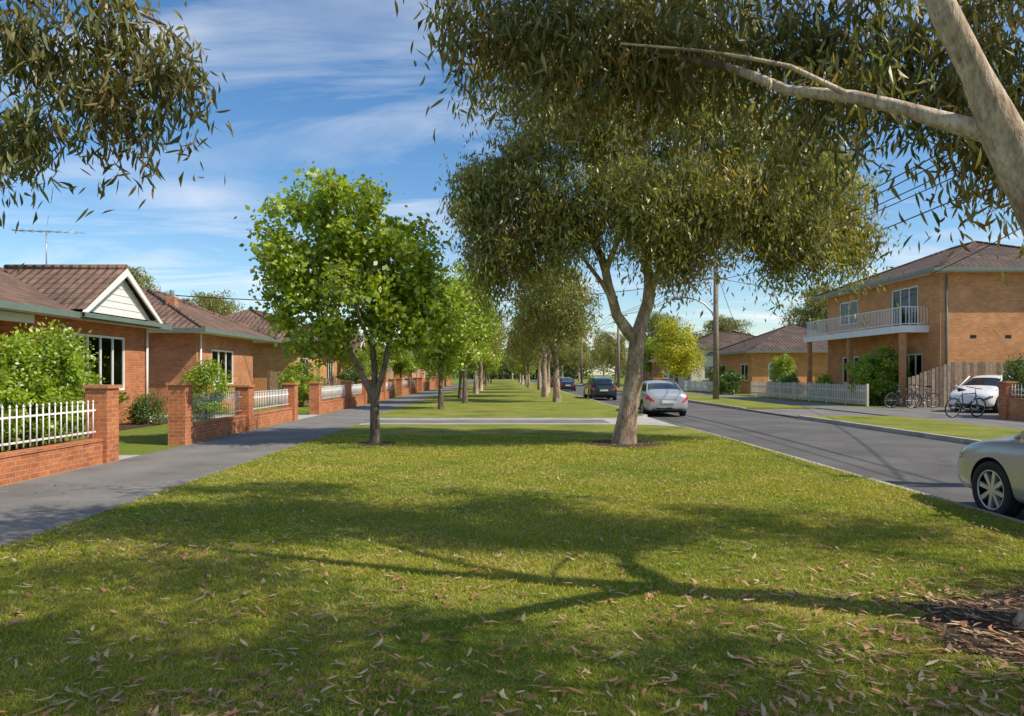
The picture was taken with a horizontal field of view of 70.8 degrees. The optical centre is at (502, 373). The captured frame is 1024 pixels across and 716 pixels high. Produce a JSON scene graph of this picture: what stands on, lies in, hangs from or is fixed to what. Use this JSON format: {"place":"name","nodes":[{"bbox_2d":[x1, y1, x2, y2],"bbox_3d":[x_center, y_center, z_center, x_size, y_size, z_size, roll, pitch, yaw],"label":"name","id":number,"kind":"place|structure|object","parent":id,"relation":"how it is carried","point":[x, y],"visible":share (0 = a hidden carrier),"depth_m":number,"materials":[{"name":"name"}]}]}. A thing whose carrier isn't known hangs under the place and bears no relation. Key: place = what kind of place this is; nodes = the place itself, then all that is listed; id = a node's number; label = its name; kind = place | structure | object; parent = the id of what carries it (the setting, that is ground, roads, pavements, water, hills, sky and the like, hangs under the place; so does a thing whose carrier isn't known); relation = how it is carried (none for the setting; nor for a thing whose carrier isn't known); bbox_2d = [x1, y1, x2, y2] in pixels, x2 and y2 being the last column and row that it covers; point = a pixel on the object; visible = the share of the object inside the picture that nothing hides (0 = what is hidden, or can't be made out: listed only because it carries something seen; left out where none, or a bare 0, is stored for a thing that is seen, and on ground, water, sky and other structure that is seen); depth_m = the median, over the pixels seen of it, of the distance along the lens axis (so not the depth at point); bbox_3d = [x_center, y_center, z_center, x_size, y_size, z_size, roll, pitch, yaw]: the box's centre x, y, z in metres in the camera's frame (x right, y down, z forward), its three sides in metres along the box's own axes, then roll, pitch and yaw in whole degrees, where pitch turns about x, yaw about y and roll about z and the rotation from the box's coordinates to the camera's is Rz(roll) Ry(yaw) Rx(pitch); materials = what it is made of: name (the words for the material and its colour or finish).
{"place":"outdoors","nodes":[
{"label":"outdoors","id":0,"kind":"place"},
{"bbox_2d":[0,376,472,454],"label":"ground","id":1,"kind":"structure","parent":0,"point":[143,440],"depth_m":19.50,"materials":[{"name":"green plant"}]},
{"bbox_2d":[0,385,121,486],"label":"brick and railing fence","id":2,"kind":"object","parent":1,"relation":"on","point":[98,444],"visible":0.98,"depth_m":12.80,"materials":[{"name":"red brick"}]},
{"bbox_2d":[0,318,129,451],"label":"shrub","id":3,"kind":"object","parent":1,"relation":"on","point":[40,373],"visible":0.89,"depth_m":16.16,"materials":[{"name":"green plant"}]},
{"bbox_2d":[0,314,145,432],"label":"walls","id":4,"kind":"structure","parent":1,"relation":"on","point":[135,361],"depth_m":24.77,"materials":[{"name":"orange brick"}]},
{"bbox_2d":[0,300,171,329],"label":"gutters and eaves","id":5,"kind":"object","parent":4,"relation":"on","point":[8,306],"visible":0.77,"depth_m":20.10,"materials":[{"name":"beige paint"}]},
{"bbox_2d":[0,264,168,324],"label":"roof","id":6,"kind":"structure","parent":5,"relation":"on","point":[13,289],"depth_m":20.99,"materials":[{"name":"brown tile"}]},
{"bbox_2d":[81,269,163,327],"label":"gable","id":7,"kind":"structure","parent":6,"relation":"attached to","point":[116,297],"depth_m":23.65,"materials":[{"name":"white wood"}]},
{"bbox_2d":[75,333,127,392],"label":"windows and door","id":8,"kind":"structure","parent":4,"relation":"attached to","point":[111,371],"depth_m":23.86,"materials":[{"name":"white paint"}]},
{"bbox_2d":[0,311,147,408],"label":"downpipe","id":9,"kind":"object","parent":1,"relation":"on","point":[15,317],"visible":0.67,"depth_m":19.39,"materials":[{"name":"metal"}]},
{"bbox_2d":[0,420,167,447],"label":"garden bed","id":10,"kind":"object","parent":1,"relation":"on","point":[124,426],"depth_m":23.49,"materials":[{"name":"brown soil"}]},
{"bbox_2d":[119,384,167,425],"bbox_3d":[-11.945,1.112,24.215,1.787,1.577,1.414,0,0,0],"label":"shrub","id":11,"kind":"object","parent":10,"relation":"on","point":[139,413],"visible":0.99,"depth_m":24.04,"materials":[{"name":"green plant"}]},
{"bbox_2d":[128,266,188,300],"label":"eucalyptus tree","id":12,"kind":"object","parent":1,"relation":"on","point":[140,279],"visible":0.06,"depth_m":69.63,"materials":[{"name":"green plant"}]},
{"bbox_2d":[148,333,252,413],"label":"walls","id":13,"kind":"structure","parent":1,"relation":"on","point":[171,356],"depth_m":30.60,"materials":[{"name":"brown brick"}]},
{"bbox_2d":[148,328,281,342],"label":"gutters and eaves","id":14,"kind":"object","parent":13,"relation":"on","point":[254,338],"visible":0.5,"depth_m":31.90,"materials":[{"name":"green paint"}]},
{"bbox_2d":[142,288,279,338],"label":"roof","id":15,"kind":"structure","parent":14,"relation":"on","point":[185,314],"depth_m":33.40,"materials":[{"name":"brown tile"}]},
{"bbox_2d":[200,334,234,413],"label":"windows","id":16,"kind":"structure","parent":13,"relation":"attached to","point":[218,356],"depth_m":33.70,"materials":[{"name":"glass"}]},
{"bbox_2d":[175,358,234,419],"bbox_3d":[-11.283,0.656,27.236,2.313,2.559,2.172,0,0,-38],"label":"shrub","id":17,"kind":"object","parent":1,"relation":"on","point":[202,376],"visible":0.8,"depth_m":26.89,"materials":[{"name":"green plant"}]},
{"bbox_2d":[196,289,238,315],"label":"eucalyptus tree","id":18,"kind":"object","parent":1,"relation":"on","point":[218,305],"visible":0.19,"depth_m":59.57,"materials":[{"name":"green plant"}]},
{"bbox_2d":[165,382,298,444],"bbox_3d":[-7.850,0.980,22.125,0.500,1.540,9.650,0,0,0],"label":"brick and railing fence","id":19,"kind":"object","parent":1,"relation":"on","point":[184,428],"visible":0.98,"depth_m":20.14,"materials":[{"name":"red brick"}]},
{"bbox_2d":[253,343,336,402],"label":"walls","id":20,"kind":"structure","parent":1,"relation":"on","point":[263,362],"depth_m":43.00,"materials":[{"name":"orange brick"}]},
{"bbox_2d":[225,309,317,340],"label":"roof","id":21,"kind":"structure","parent":20,"relation":"on","point":[246,317],"depth_m":45.45,"materials":[{"name":"brown tile"}]},
{"bbox_2d":[274,361,328,406],"bbox_3d":[-10.562,0.597,37.994,2.729,2.692,2.793,0,0,0],"label":"shrub","id":22,"kind":"object","parent":1,"relation":"on","point":[295,372],"visible":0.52,"depth_m":37.63,"materials":[{"name":"green plant"}]},
{"bbox_2d":[267,371,353,404],"bbox_3d":[-10.500,0.767,39.425,4.800,1.906,0.070,0,0,0],"label":"timber fence","id":23,"kind":"object","parent":1,"relation":"on","point":[277,384],"visible":0.21,"depth_m":39.39,"materials":[{"name":"wood"}]},
{"bbox_2d":[308,380,366,414],"bbox_3d":[-7.900,1.040,35.550,0.500,1.420,10.800,0,0,0],"label":"brick and railing fence","id":24,"kind":"object","parent":1,"relation":"on","point":[345,400],"visible":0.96,"depth_m":33.77,"materials":[{"name":"brick"}]},
{"bbox_2d":[334,360,370,395],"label":"shrub","id":25,"kind":"object","parent":1,"relation":"on","point":[350,374],"visible":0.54,"depth_m":45.25,"materials":[{"name":"green plant"}]},
{"bbox_2d":[340,346,371,395],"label":"deciduous tree","id":26,"kind":"object","parent":1,"relation":"on","point":[364,356],"visible":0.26,"depth_m":51.71,"materials":[{"name":"green plant"}]},
{"bbox_2d":[362,339,394,377],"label":"deciduous tree","id":27,"kind":"object","parent":1,"relation":"on","point":[379,361],"visible":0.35,"depth_m":61.45,"materials":[{"name":"green plant"}]},
{"bbox_2d":[388,337,416,378],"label":"deciduous tree","id":28,"kind":"object","parent":1,"relation":"on","point":[399,366],"visible":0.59,"depth_m":77.48,"materials":[{"name":"green plant"}]},
{"bbox_2d":[367,376,451,401],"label":"brick and railing fence","id":29,"kind":"object","parent":1,"relation":"on","point":[405,387],"visible":0.71,"depth_m":60.03,"materials":[{"name":"red brick"}]},
{"bbox_2d":[0,379,478,546],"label":"footpath","id":30,"kind":"structure","parent":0,"point":[122,481],"depth_m":12.33,"materials":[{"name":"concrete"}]},
{"bbox_2d":[379,378,642,417],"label":"lawn","id":31,"kind":"structure","parent":0,"point":[503,398],"depth_m":37.66,"materials":[{"name":"green plant"}]},
{"bbox_2d":[395,271,491,408],"bbox_3d":[-2.797,-1.700,34.741,5.506,6.901,4.830,0,0,44],"label":"deciduous tree","id":32,"kind":"object","parent":31,"relation":"on","point":[439,361],"visible":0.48,"depth_m":34.55,"materials":[{"name":"green plant"}]},
{"bbox_2d":[436,258,504,402],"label":"deciduous tree","id":33,"kind":"object","parent":31,"relation":"on","point":[486,334],"visible":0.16,"depth_m":41.32,"materials":[{"name":"green plant"}]},
{"bbox_2d":[451,326,501,398],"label":"deciduous tree","id":34,"kind":"object","parent":31,"relation":"on","point":[487,354],"visible":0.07,"depth_m":49.76,"materials":[{"name":"green plant"}]},
{"bbox_2d":[471,300,508,393],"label":"tree","id":35,"kind":"object","parent":31,"relation":"on","point":[475,387],"visible":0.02,"depth_m":61.69,"materials":[{"name":"green plant"}]},
{"bbox_2d":[478,307,511,390],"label":"tree","id":36,"kind":"object","parent":31,"relation":"on","point":[480,386],"visible":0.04,"depth_m":72.64,"materials":[{"name":"green plant"}]},
{"bbox_2d":[507,316,561,389],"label":"eucalyptus tree","id":37,"kind":"object","parent":31,"relation":"on","point":[539,384],"visible":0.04,"depth_m":77.84,"materials":[{"name":"green plant"}]},
{"bbox_2d":[499,291,585,392],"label":"eucalyptus tree","id":38,"kind":"object","parent":31,"relation":"on","point":[510,343],"visible":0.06,"depth_m":65.34,"materials":[{"name":"green plant"}]},
{"bbox_2d":[506,263,589,396],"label":"eucalyptus tree","id":39,"kind":"object","parent":31,"relation":"on","point":[544,390],"visible":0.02,"depth_m":53.05,"materials":[{"name":"green plant"}]},
{"bbox_2d":[500,258,612,401],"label":"eucalyptus tree","id":40,"kind":"object","parent":31,"relation":"on","point":[562,322],"visible":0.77,"depth_m":43.13,"materials":[{"name":"green plant"}]},
{"bbox_2d":[0,424,1023,715],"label":"lawn","id":41,"kind":"structure","parent":0,"point":[508,430],"depth_m":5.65,"materials":[{"name":"green plant"}]},
{"bbox_2d":[0,0,232,272],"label":"eucalyptus tree","id":42,"kind":"object","parent":41,"relation":"on","point":[43,63],"visible":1,"depth_m":5.89,"materials":[{"name":"green plant"}]},
{"bbox_2d":[234,161,463,443],"bbox_3d":[-3.663,-1.703,17.612,5.472,6.905,4.027,0,0,-21],"label":"deciduous tree","id":43,"kind":"object","parent":41,"relation":"on","point":[403,294],"visible":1,"depth_m":17.05,"materials":[{"name":"green plant"}]},
{"bbox_2d":[0,435,1023,715],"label":"fallen leaves","id":44,"kind":"object","parent":41,"relation":"on","point":[744,657],"visible":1,"depth_m":4.45,"materials":[{"name":"brown plant"}]},
{"bbox_2d":[584,440,669,447],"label":"mulch","id":45,"kind":"object","parent":41,"relation":"on","point":[608,442],"visible":0.46,"depth_m":17.53,"materials":[{"name":"brown plant"}]},
{"bbox_2d":[433,0,911,443],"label":"eucalyptus tree","id":46,"kind":"object","parent":41,"relation":"on","point":[677,229],"visible":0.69,"depth_m":16.67,"materials":[{"name":"green plant"}]},
{"bbox_2d":[395,0,1023,627],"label":"eucalyptus tree","id":47,"kind":"object","parent":41,"relation":"on","point":[975,106],"visible":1,"depth_m":6.42,"materials":[{"name":"green plant"}]},
{"bbox_2d":[904,585,1023,665],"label":"mulch","id":48,"kind":"object","parent":41,"relation":"on","point":[944,612],"visible":0.6,"depth_m":4.92,"materials":[{"name":"brown plant"}]},
{"bbox_2d":[0,0,1023,374],"label":"sky","id":49,"kind":"structure","parent":0,"point":[323,82],"materials":[{"name":"blue"}]},
{"bbox_2d":[594,314,627,387],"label":"power pole","id":50,"kind":"object","parent":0,"point":[618,357],"visible":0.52,"depth_m":89.85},
{"bbox_2d":[534,377,816,408],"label":"verge lawn","id":51,"kind":"structure","parent":0,"point":[747,404],"depth_m":41.49,"materials":[{"name":"green plant"}]},
{"bbox_2d":[563,341,592,381],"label":"eucalyptus tree","id":52,"kind":"object","parent":51,"relation":"on","point":[577,358],"visible":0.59,"depth_m":149.04,"materials":[{"name":"green plant"}]},
{"bbox_2d":[175,154,1019,345],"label":"power lines","id":53,"kind":"object","parent":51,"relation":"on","point":[756,256],"visible":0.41,"depth_m":31.19,"materials":[{"name":"black metal"}]},
{"bbox_2d":[648,315,711,387],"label":"golden tree","id":54,"kind":"object","parent":51,"relation":"on","point":[683,357],"visible":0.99,"depth_m":62.32,"materials":[{"name":"yellow plant"}]},
{"bbox_2d":[672,259,729,398],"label":"power pole","id":55,"kind":"object","parent":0,"point":[715,312],"visible":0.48,"depth_m":48.75,"materials":[{"name":"wood"}]},
{"bbox_2d":[573,376,927,406],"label":"ground","id":56,"kind":"structure","parent":0,"point":[753,395],"depth_m":50.40,"materials":[{"name":"grey concrete"}]},
{"bbox_2d":[643,336,662,374],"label":"deciduous tree","id":57,"kind":"object","parent":56,"relation":"on","point":[647,365],"visible":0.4,"depth_m":99.50,"materials":[{"name":"green plant"}]},
{"bbox_2d":[643,362,666,381],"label":"walls","id":58,"kind":"structure","parent":56,"relation":"on","point":[654,372],"depth_m":98.00,"materials":[{"name":"brown brick"}]},
{"bbox_2d":[627,311,684,350],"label":"eucalyptus tree","id":59,"kind":"object","parent":56,"relation":"on","point":[651,329],"visible":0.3,"depth_m":116.76,"materials":[{"name":"green plant"}]},
{"bbox_2d":[667,349,712,388],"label":"walls","id":60,"kind":"structure","parent":56,"relation":"on","point":[709,360],"depth_m":80.00,"materials":[{"name":"beige paint"}]},
{"bbox_2d":[697,347,723,348],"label":"gutters and eaves","id":61,"kind":"object","parent":60,"relation":"on","point":[708,347],"depth_m":79.29,"materials":[{"name":"beige paint"}]},
{"bbox_2d":[696,329,754,346],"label":"roof","id":62,"kind":"structure","parent":61,"relation":"on","point":[727,338],"depth_m":82.25,"materials":[{"name":"brown tile"}]},
{"bbox_2d":[684,380,733,393],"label":"picket fence","id":63,"kind":"object","parent":56,"relation":"on","point":[697,385],"visible":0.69,"depth_m":70.10,"materials":[{"name":"white paint"}]},
{"bbox_2d":[692,314,755,338],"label":"eucalyptus tree","id":64,"kind":"object","parent":56,"relation":"on","point":[731,325],"visible":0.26,"depth_m":85.36,"materials":[{"name":"green plant"}]},
{"bbox_2d":[719,367,745,394],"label":"shrub","id":65,"kind":"object","parent":56,"relation":"on","point":[727,384],"visible":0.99,"depth_m":59.34,"materials":[{"name":"green plant"}]},
{"bbox_2d":[719,353,827,393],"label":"walls","id":66,"kind":"structure","parent":56,"relation":"on","point":[757,363],"depth_m":62.00,"materials":[{"name":"orange brick"}]},
{"bbox_2d":[705,351,827,355],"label":"gutters and eaves","id":67,"kind":"object","parent":66,"relation":"on","point":[736,352],"visible":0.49,"depth_m":61.29,"materials":[{"name":"beige paint"}]},
{"bbox_2d":[707,324,827,353],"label":"roof","id":68,"kind":"structure","parent":66,"relation":"on","point":[788,337],"depth_m":64.42,"materials":[{"name":"brown tile"}]},
{"bbox_2d":[766,354,796,381],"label":"deciduous tree","id":69,"kind":"object","parent":56,"relation":"on","point":[782,363],"visible":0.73,"depth_m":56.19,"materials":[{"name":"green plant"}]},
{"bbox_2d":[768,370,804,396],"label":"hedge","id":70,"kind":"object","parent":56,"relation":"on","point":[787,378],"visible":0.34,"depth_m":52.25,"materials":[{"name":"green plant"}]},
{"bbox_2d":[778,279,839,331],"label":"eucalyptus tree","id":71,"kind":"object","parent":56,"relation":"on","point":[819,313],"visible":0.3,"depth_m":83.73,"materials":[{"name":"green plant"}]},
{"bbox_2d":[751,381,868,405],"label":"picket fence","id":72,"kind":"object","parent":56,"relation":"on","point":[859,394],"visible":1,"depth_m":44.08,"materials":[{"name":"beige paint"}]},
{"bbox_2d":[811,371,837,399],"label":"shrub","id":73,"kind":"object","parent":56,"relation":"on","point":[823,379],"visible":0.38,"depth_m":46.63,"materials":[{"name":"green plant"}]},
{"bbox_2d":[842,342,912,405],"bbox_3d":[20.839,0.114,39.821,3.518,3.779,3.492,0,0,35],"label":"shrub","id":74,"kind":"object","parent":56,"relation":"on","point":[878,372],"visible":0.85,"depth_m":39.28,"materials":[{"name":"green plant"}]},
{"bbox_2d":[828,272,1023,405],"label":"walls","id":75,"kind":"structure","parent":56,"relation":"on","point":[979,303],"depth_m":37.00,"materials":[{"name":"orange brick"}]},
{"bbox_2d":[804,306,928,342],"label":"balcony","id":76,"kind":"structure","parent":75,"relation":"attached to","point":[875,331],"depth_m":41.63,"materials":[{"name":"beige paint"}]},
{"bbox_2d":[807,274,947,405],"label":"columns and downpipe","id":77,"kind":"structure","parent":75,"relation":"attached to","point":[902,359],"depth_m":38.25,"materials":[{"name":"orange brick"}]},
{"bbox_2d":[813,267,1023,299],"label":"gutters and eaves","id":78,"kind":"object","parent":75,"relation":"on","point":[921,273],"visible":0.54,"depth_m":37.77,"materials":[{"name":"beige paint"}]},
{"bbox_2d":[815,241,1023,296],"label":"roof","id":79,"kind":"structure","parent":78,"relation":"on","point":[988,254],"depth_m":39.95,"materials":[{"name":"brown tile"}]},
{"bbox_2d":[840,285,1010,384],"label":"windows and door","id":80,"kind":"structure","parent":75,"relation":"attached to","point":[908,296],"depth_m":40.29,"materials":[{"name":"white paint"}]},
{"bbox_2d":[907,363,950,406],"bbox_3d":[21.700,0.576,36.625,2.200,2.287,0.070,0,0,0],"label":"timber fence","id":81,"kind":"object","parent":56,"relation":"on","point":[941,381],"visible":0.81,"depth_m":36.59,"materials":[{"name":"brown wood"}]},
{"bbox_2d":[951,362,1014,391],"bbox_3d":[25.400,0.552,36.625,5.200,2.336,0.070,0,0,0],"label":"timber fence","id":82,"kind":"object","parent":56,"relation":"on","point":[966,369],"visible":0.3,"depth_m":36.59,"materials":[{"name":"brown wood"}]},
{"bbox_2d":[995,353,1023,402],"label":"shrub","id":83,"kind":"object","parent":56,"relation":"on","point":[1017,366],"visible":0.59,"depth_m":28.01,"materials":[{"name":"green plant"}]},
{"bbox_2d":[997,381,1023,419],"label":"brick and railing fence","id":84,"kind":"object","parent":56,"relation":"on","point":[1010,405],"visible":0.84,"depth_m":27.29,"materials":[{"name":"red brick"}]},
{"bbox_2d":[524,379,1023,520],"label":"road","id":85,"kind":"structure","parent":0,"point":[924,465],"depth_m":18.64,"materials":[{"name":"grey asphalt"}]},
{"bbox_2d":[583,377,616,399],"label":"parked car","id":86,"kind":"object","parent":85,"relation":"on","point":[600,387],"visible":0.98,"depth_m":49.35,"materials":[{"name":"black paint"}]},
{"bbox_2d":[638,380,687,415],"bbox_3d":[7.000,1.057,32.786,2.195,1.536,4.876,0,0,0],"label":"parked car","id":87,"kind":"object","parent":85,"relation":"on","point":[660,396],"visible":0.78,"depth_m":30.54,"materials":[{"name":"silver metal"}]},
{"bbox_2d":[798,415,981,443],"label":"kerb","id":88,"kind":"structure","parent":85,"relation":"on","point":[919,434],"depth_m":22.11,"materials":[{"name":"concrete"}]},
{"bbox_2d":[957,431,1023,517],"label":"parked car","id":89,"kind":"object","parent":85,"relation":"on","point":[990,472],"visible":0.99,"depth_m":9.01,"materials":[{"name":"silver metal"}]},
{"bbox_2d":[575,381,1023,429],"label":"footpath","id":90,"kind":"structure","parent":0,"point":[969,420],"depth_m":31.91,"materials":[{"name":"concrete"}]},
{"bbox_2d":[586,330,614,376],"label":"eucalyptus tree","id":91,"kind":"object","parent":90,"relation":"on","point":[596,351],"visible":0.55,"depth_m":126.90,"materials":[{"name":"green plant"}]},
{"bbox_2d":[600,332,627,384],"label":"eucalyptus tree","id":92,"kind":"object","parent":90,"relation":"on","point":[612,351],"visible":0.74,"depth_m":106.97,"materials":[{"name":"green plant"}]},
{"bbox_2d":[743,409,878,418],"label":"driveway","id":93,"kind":"structure","parent":0,"point":[793,413],"depth_m":32.73,"materials":[{"name":"concrete"}]},
{"bbox_2d":[810,416,1023,439],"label":"verge lawn","id":94,"kind":"structure","parent":0,"point":[973,431],"depth_m":23.32,"materials":[{"name":"green plant"}]},
{"bbox_2d":[864,407,1023,421],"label":"driveway","id":95,"kind":"structure","parent":0,"point":[989,414],"depth_m":32.64,"materials":[{"name":"concrete"}]},
{"bbox_2d":[904,384,939,407],"bbox_3d":[20.809,1.109,35.642,1.978,1.188,0.707,0,6,-9],"label":"bicycle","id":96,"kind":"object","parent":95,"relation":"on","point":[917,395],"visible":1,"depth_m":35.61,"materials":[{"name":"metal"}]},
{"bbox_2d":[945,386,985,417],"bbox_3d":[18.112,1.090,28.161,1.886,1.220,0.668,0,0,3],"label":"bicycle","id":97,"kind":"object","parent":95,"relation":"on","point":[963,406],"visible":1,"depth_m":28.09,"materials":[{"name":"metal"}]},
{"bbox_2d":[949,375,1012,412],"bbox_3d":[22.216,0.871,32.811,4.548,1.658,2.225,0,0,-35],"label":"parked car","id":98,"kind":"object","parent":95,"relation":"on","point":[987,391],"visible":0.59,"depth_m":31.74,"materials":[{"name":"white paint"}]},
{"bbox_3d":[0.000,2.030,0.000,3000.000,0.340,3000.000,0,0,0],"label":"ground","id":99,"kind":"structure","parent":0,"visible":0},
{"bbox_2d":[364,420,608,422],"bbox_3d":[-0.550,1.781,26.250,8.700,0.118,1.900,0,0,0],"label":"driveway crossing","id":100,"kind":"object","parent":99,"relation":"on","point":[492,421],"visible":0.57,"depth_m":26.10,"materials":[{"name":"concrete"}]},
{"bbox_2d":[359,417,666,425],"bbox_3d":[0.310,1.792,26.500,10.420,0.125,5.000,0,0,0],"label":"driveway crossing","id":101,"kind":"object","parent":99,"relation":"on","point":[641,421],"visible":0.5,"depth_m":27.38,"materials":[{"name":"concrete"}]},
{"bbox_2d":[426,320,787,379],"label":"distant trees","id":102,"kind":"object","parent":99,"relation":"on","point":[570,371],"visible":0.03,"depth_m":238.87,"materials":[{"name":"green plant"}]},
{"bbox_2d":[664,425,1023,523],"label":"kerb","id":103,"kind":"structure","parent":99,"relation":"on","point":[993,513],"depth_m":11.36,"materials":[{"name":"concrete"}]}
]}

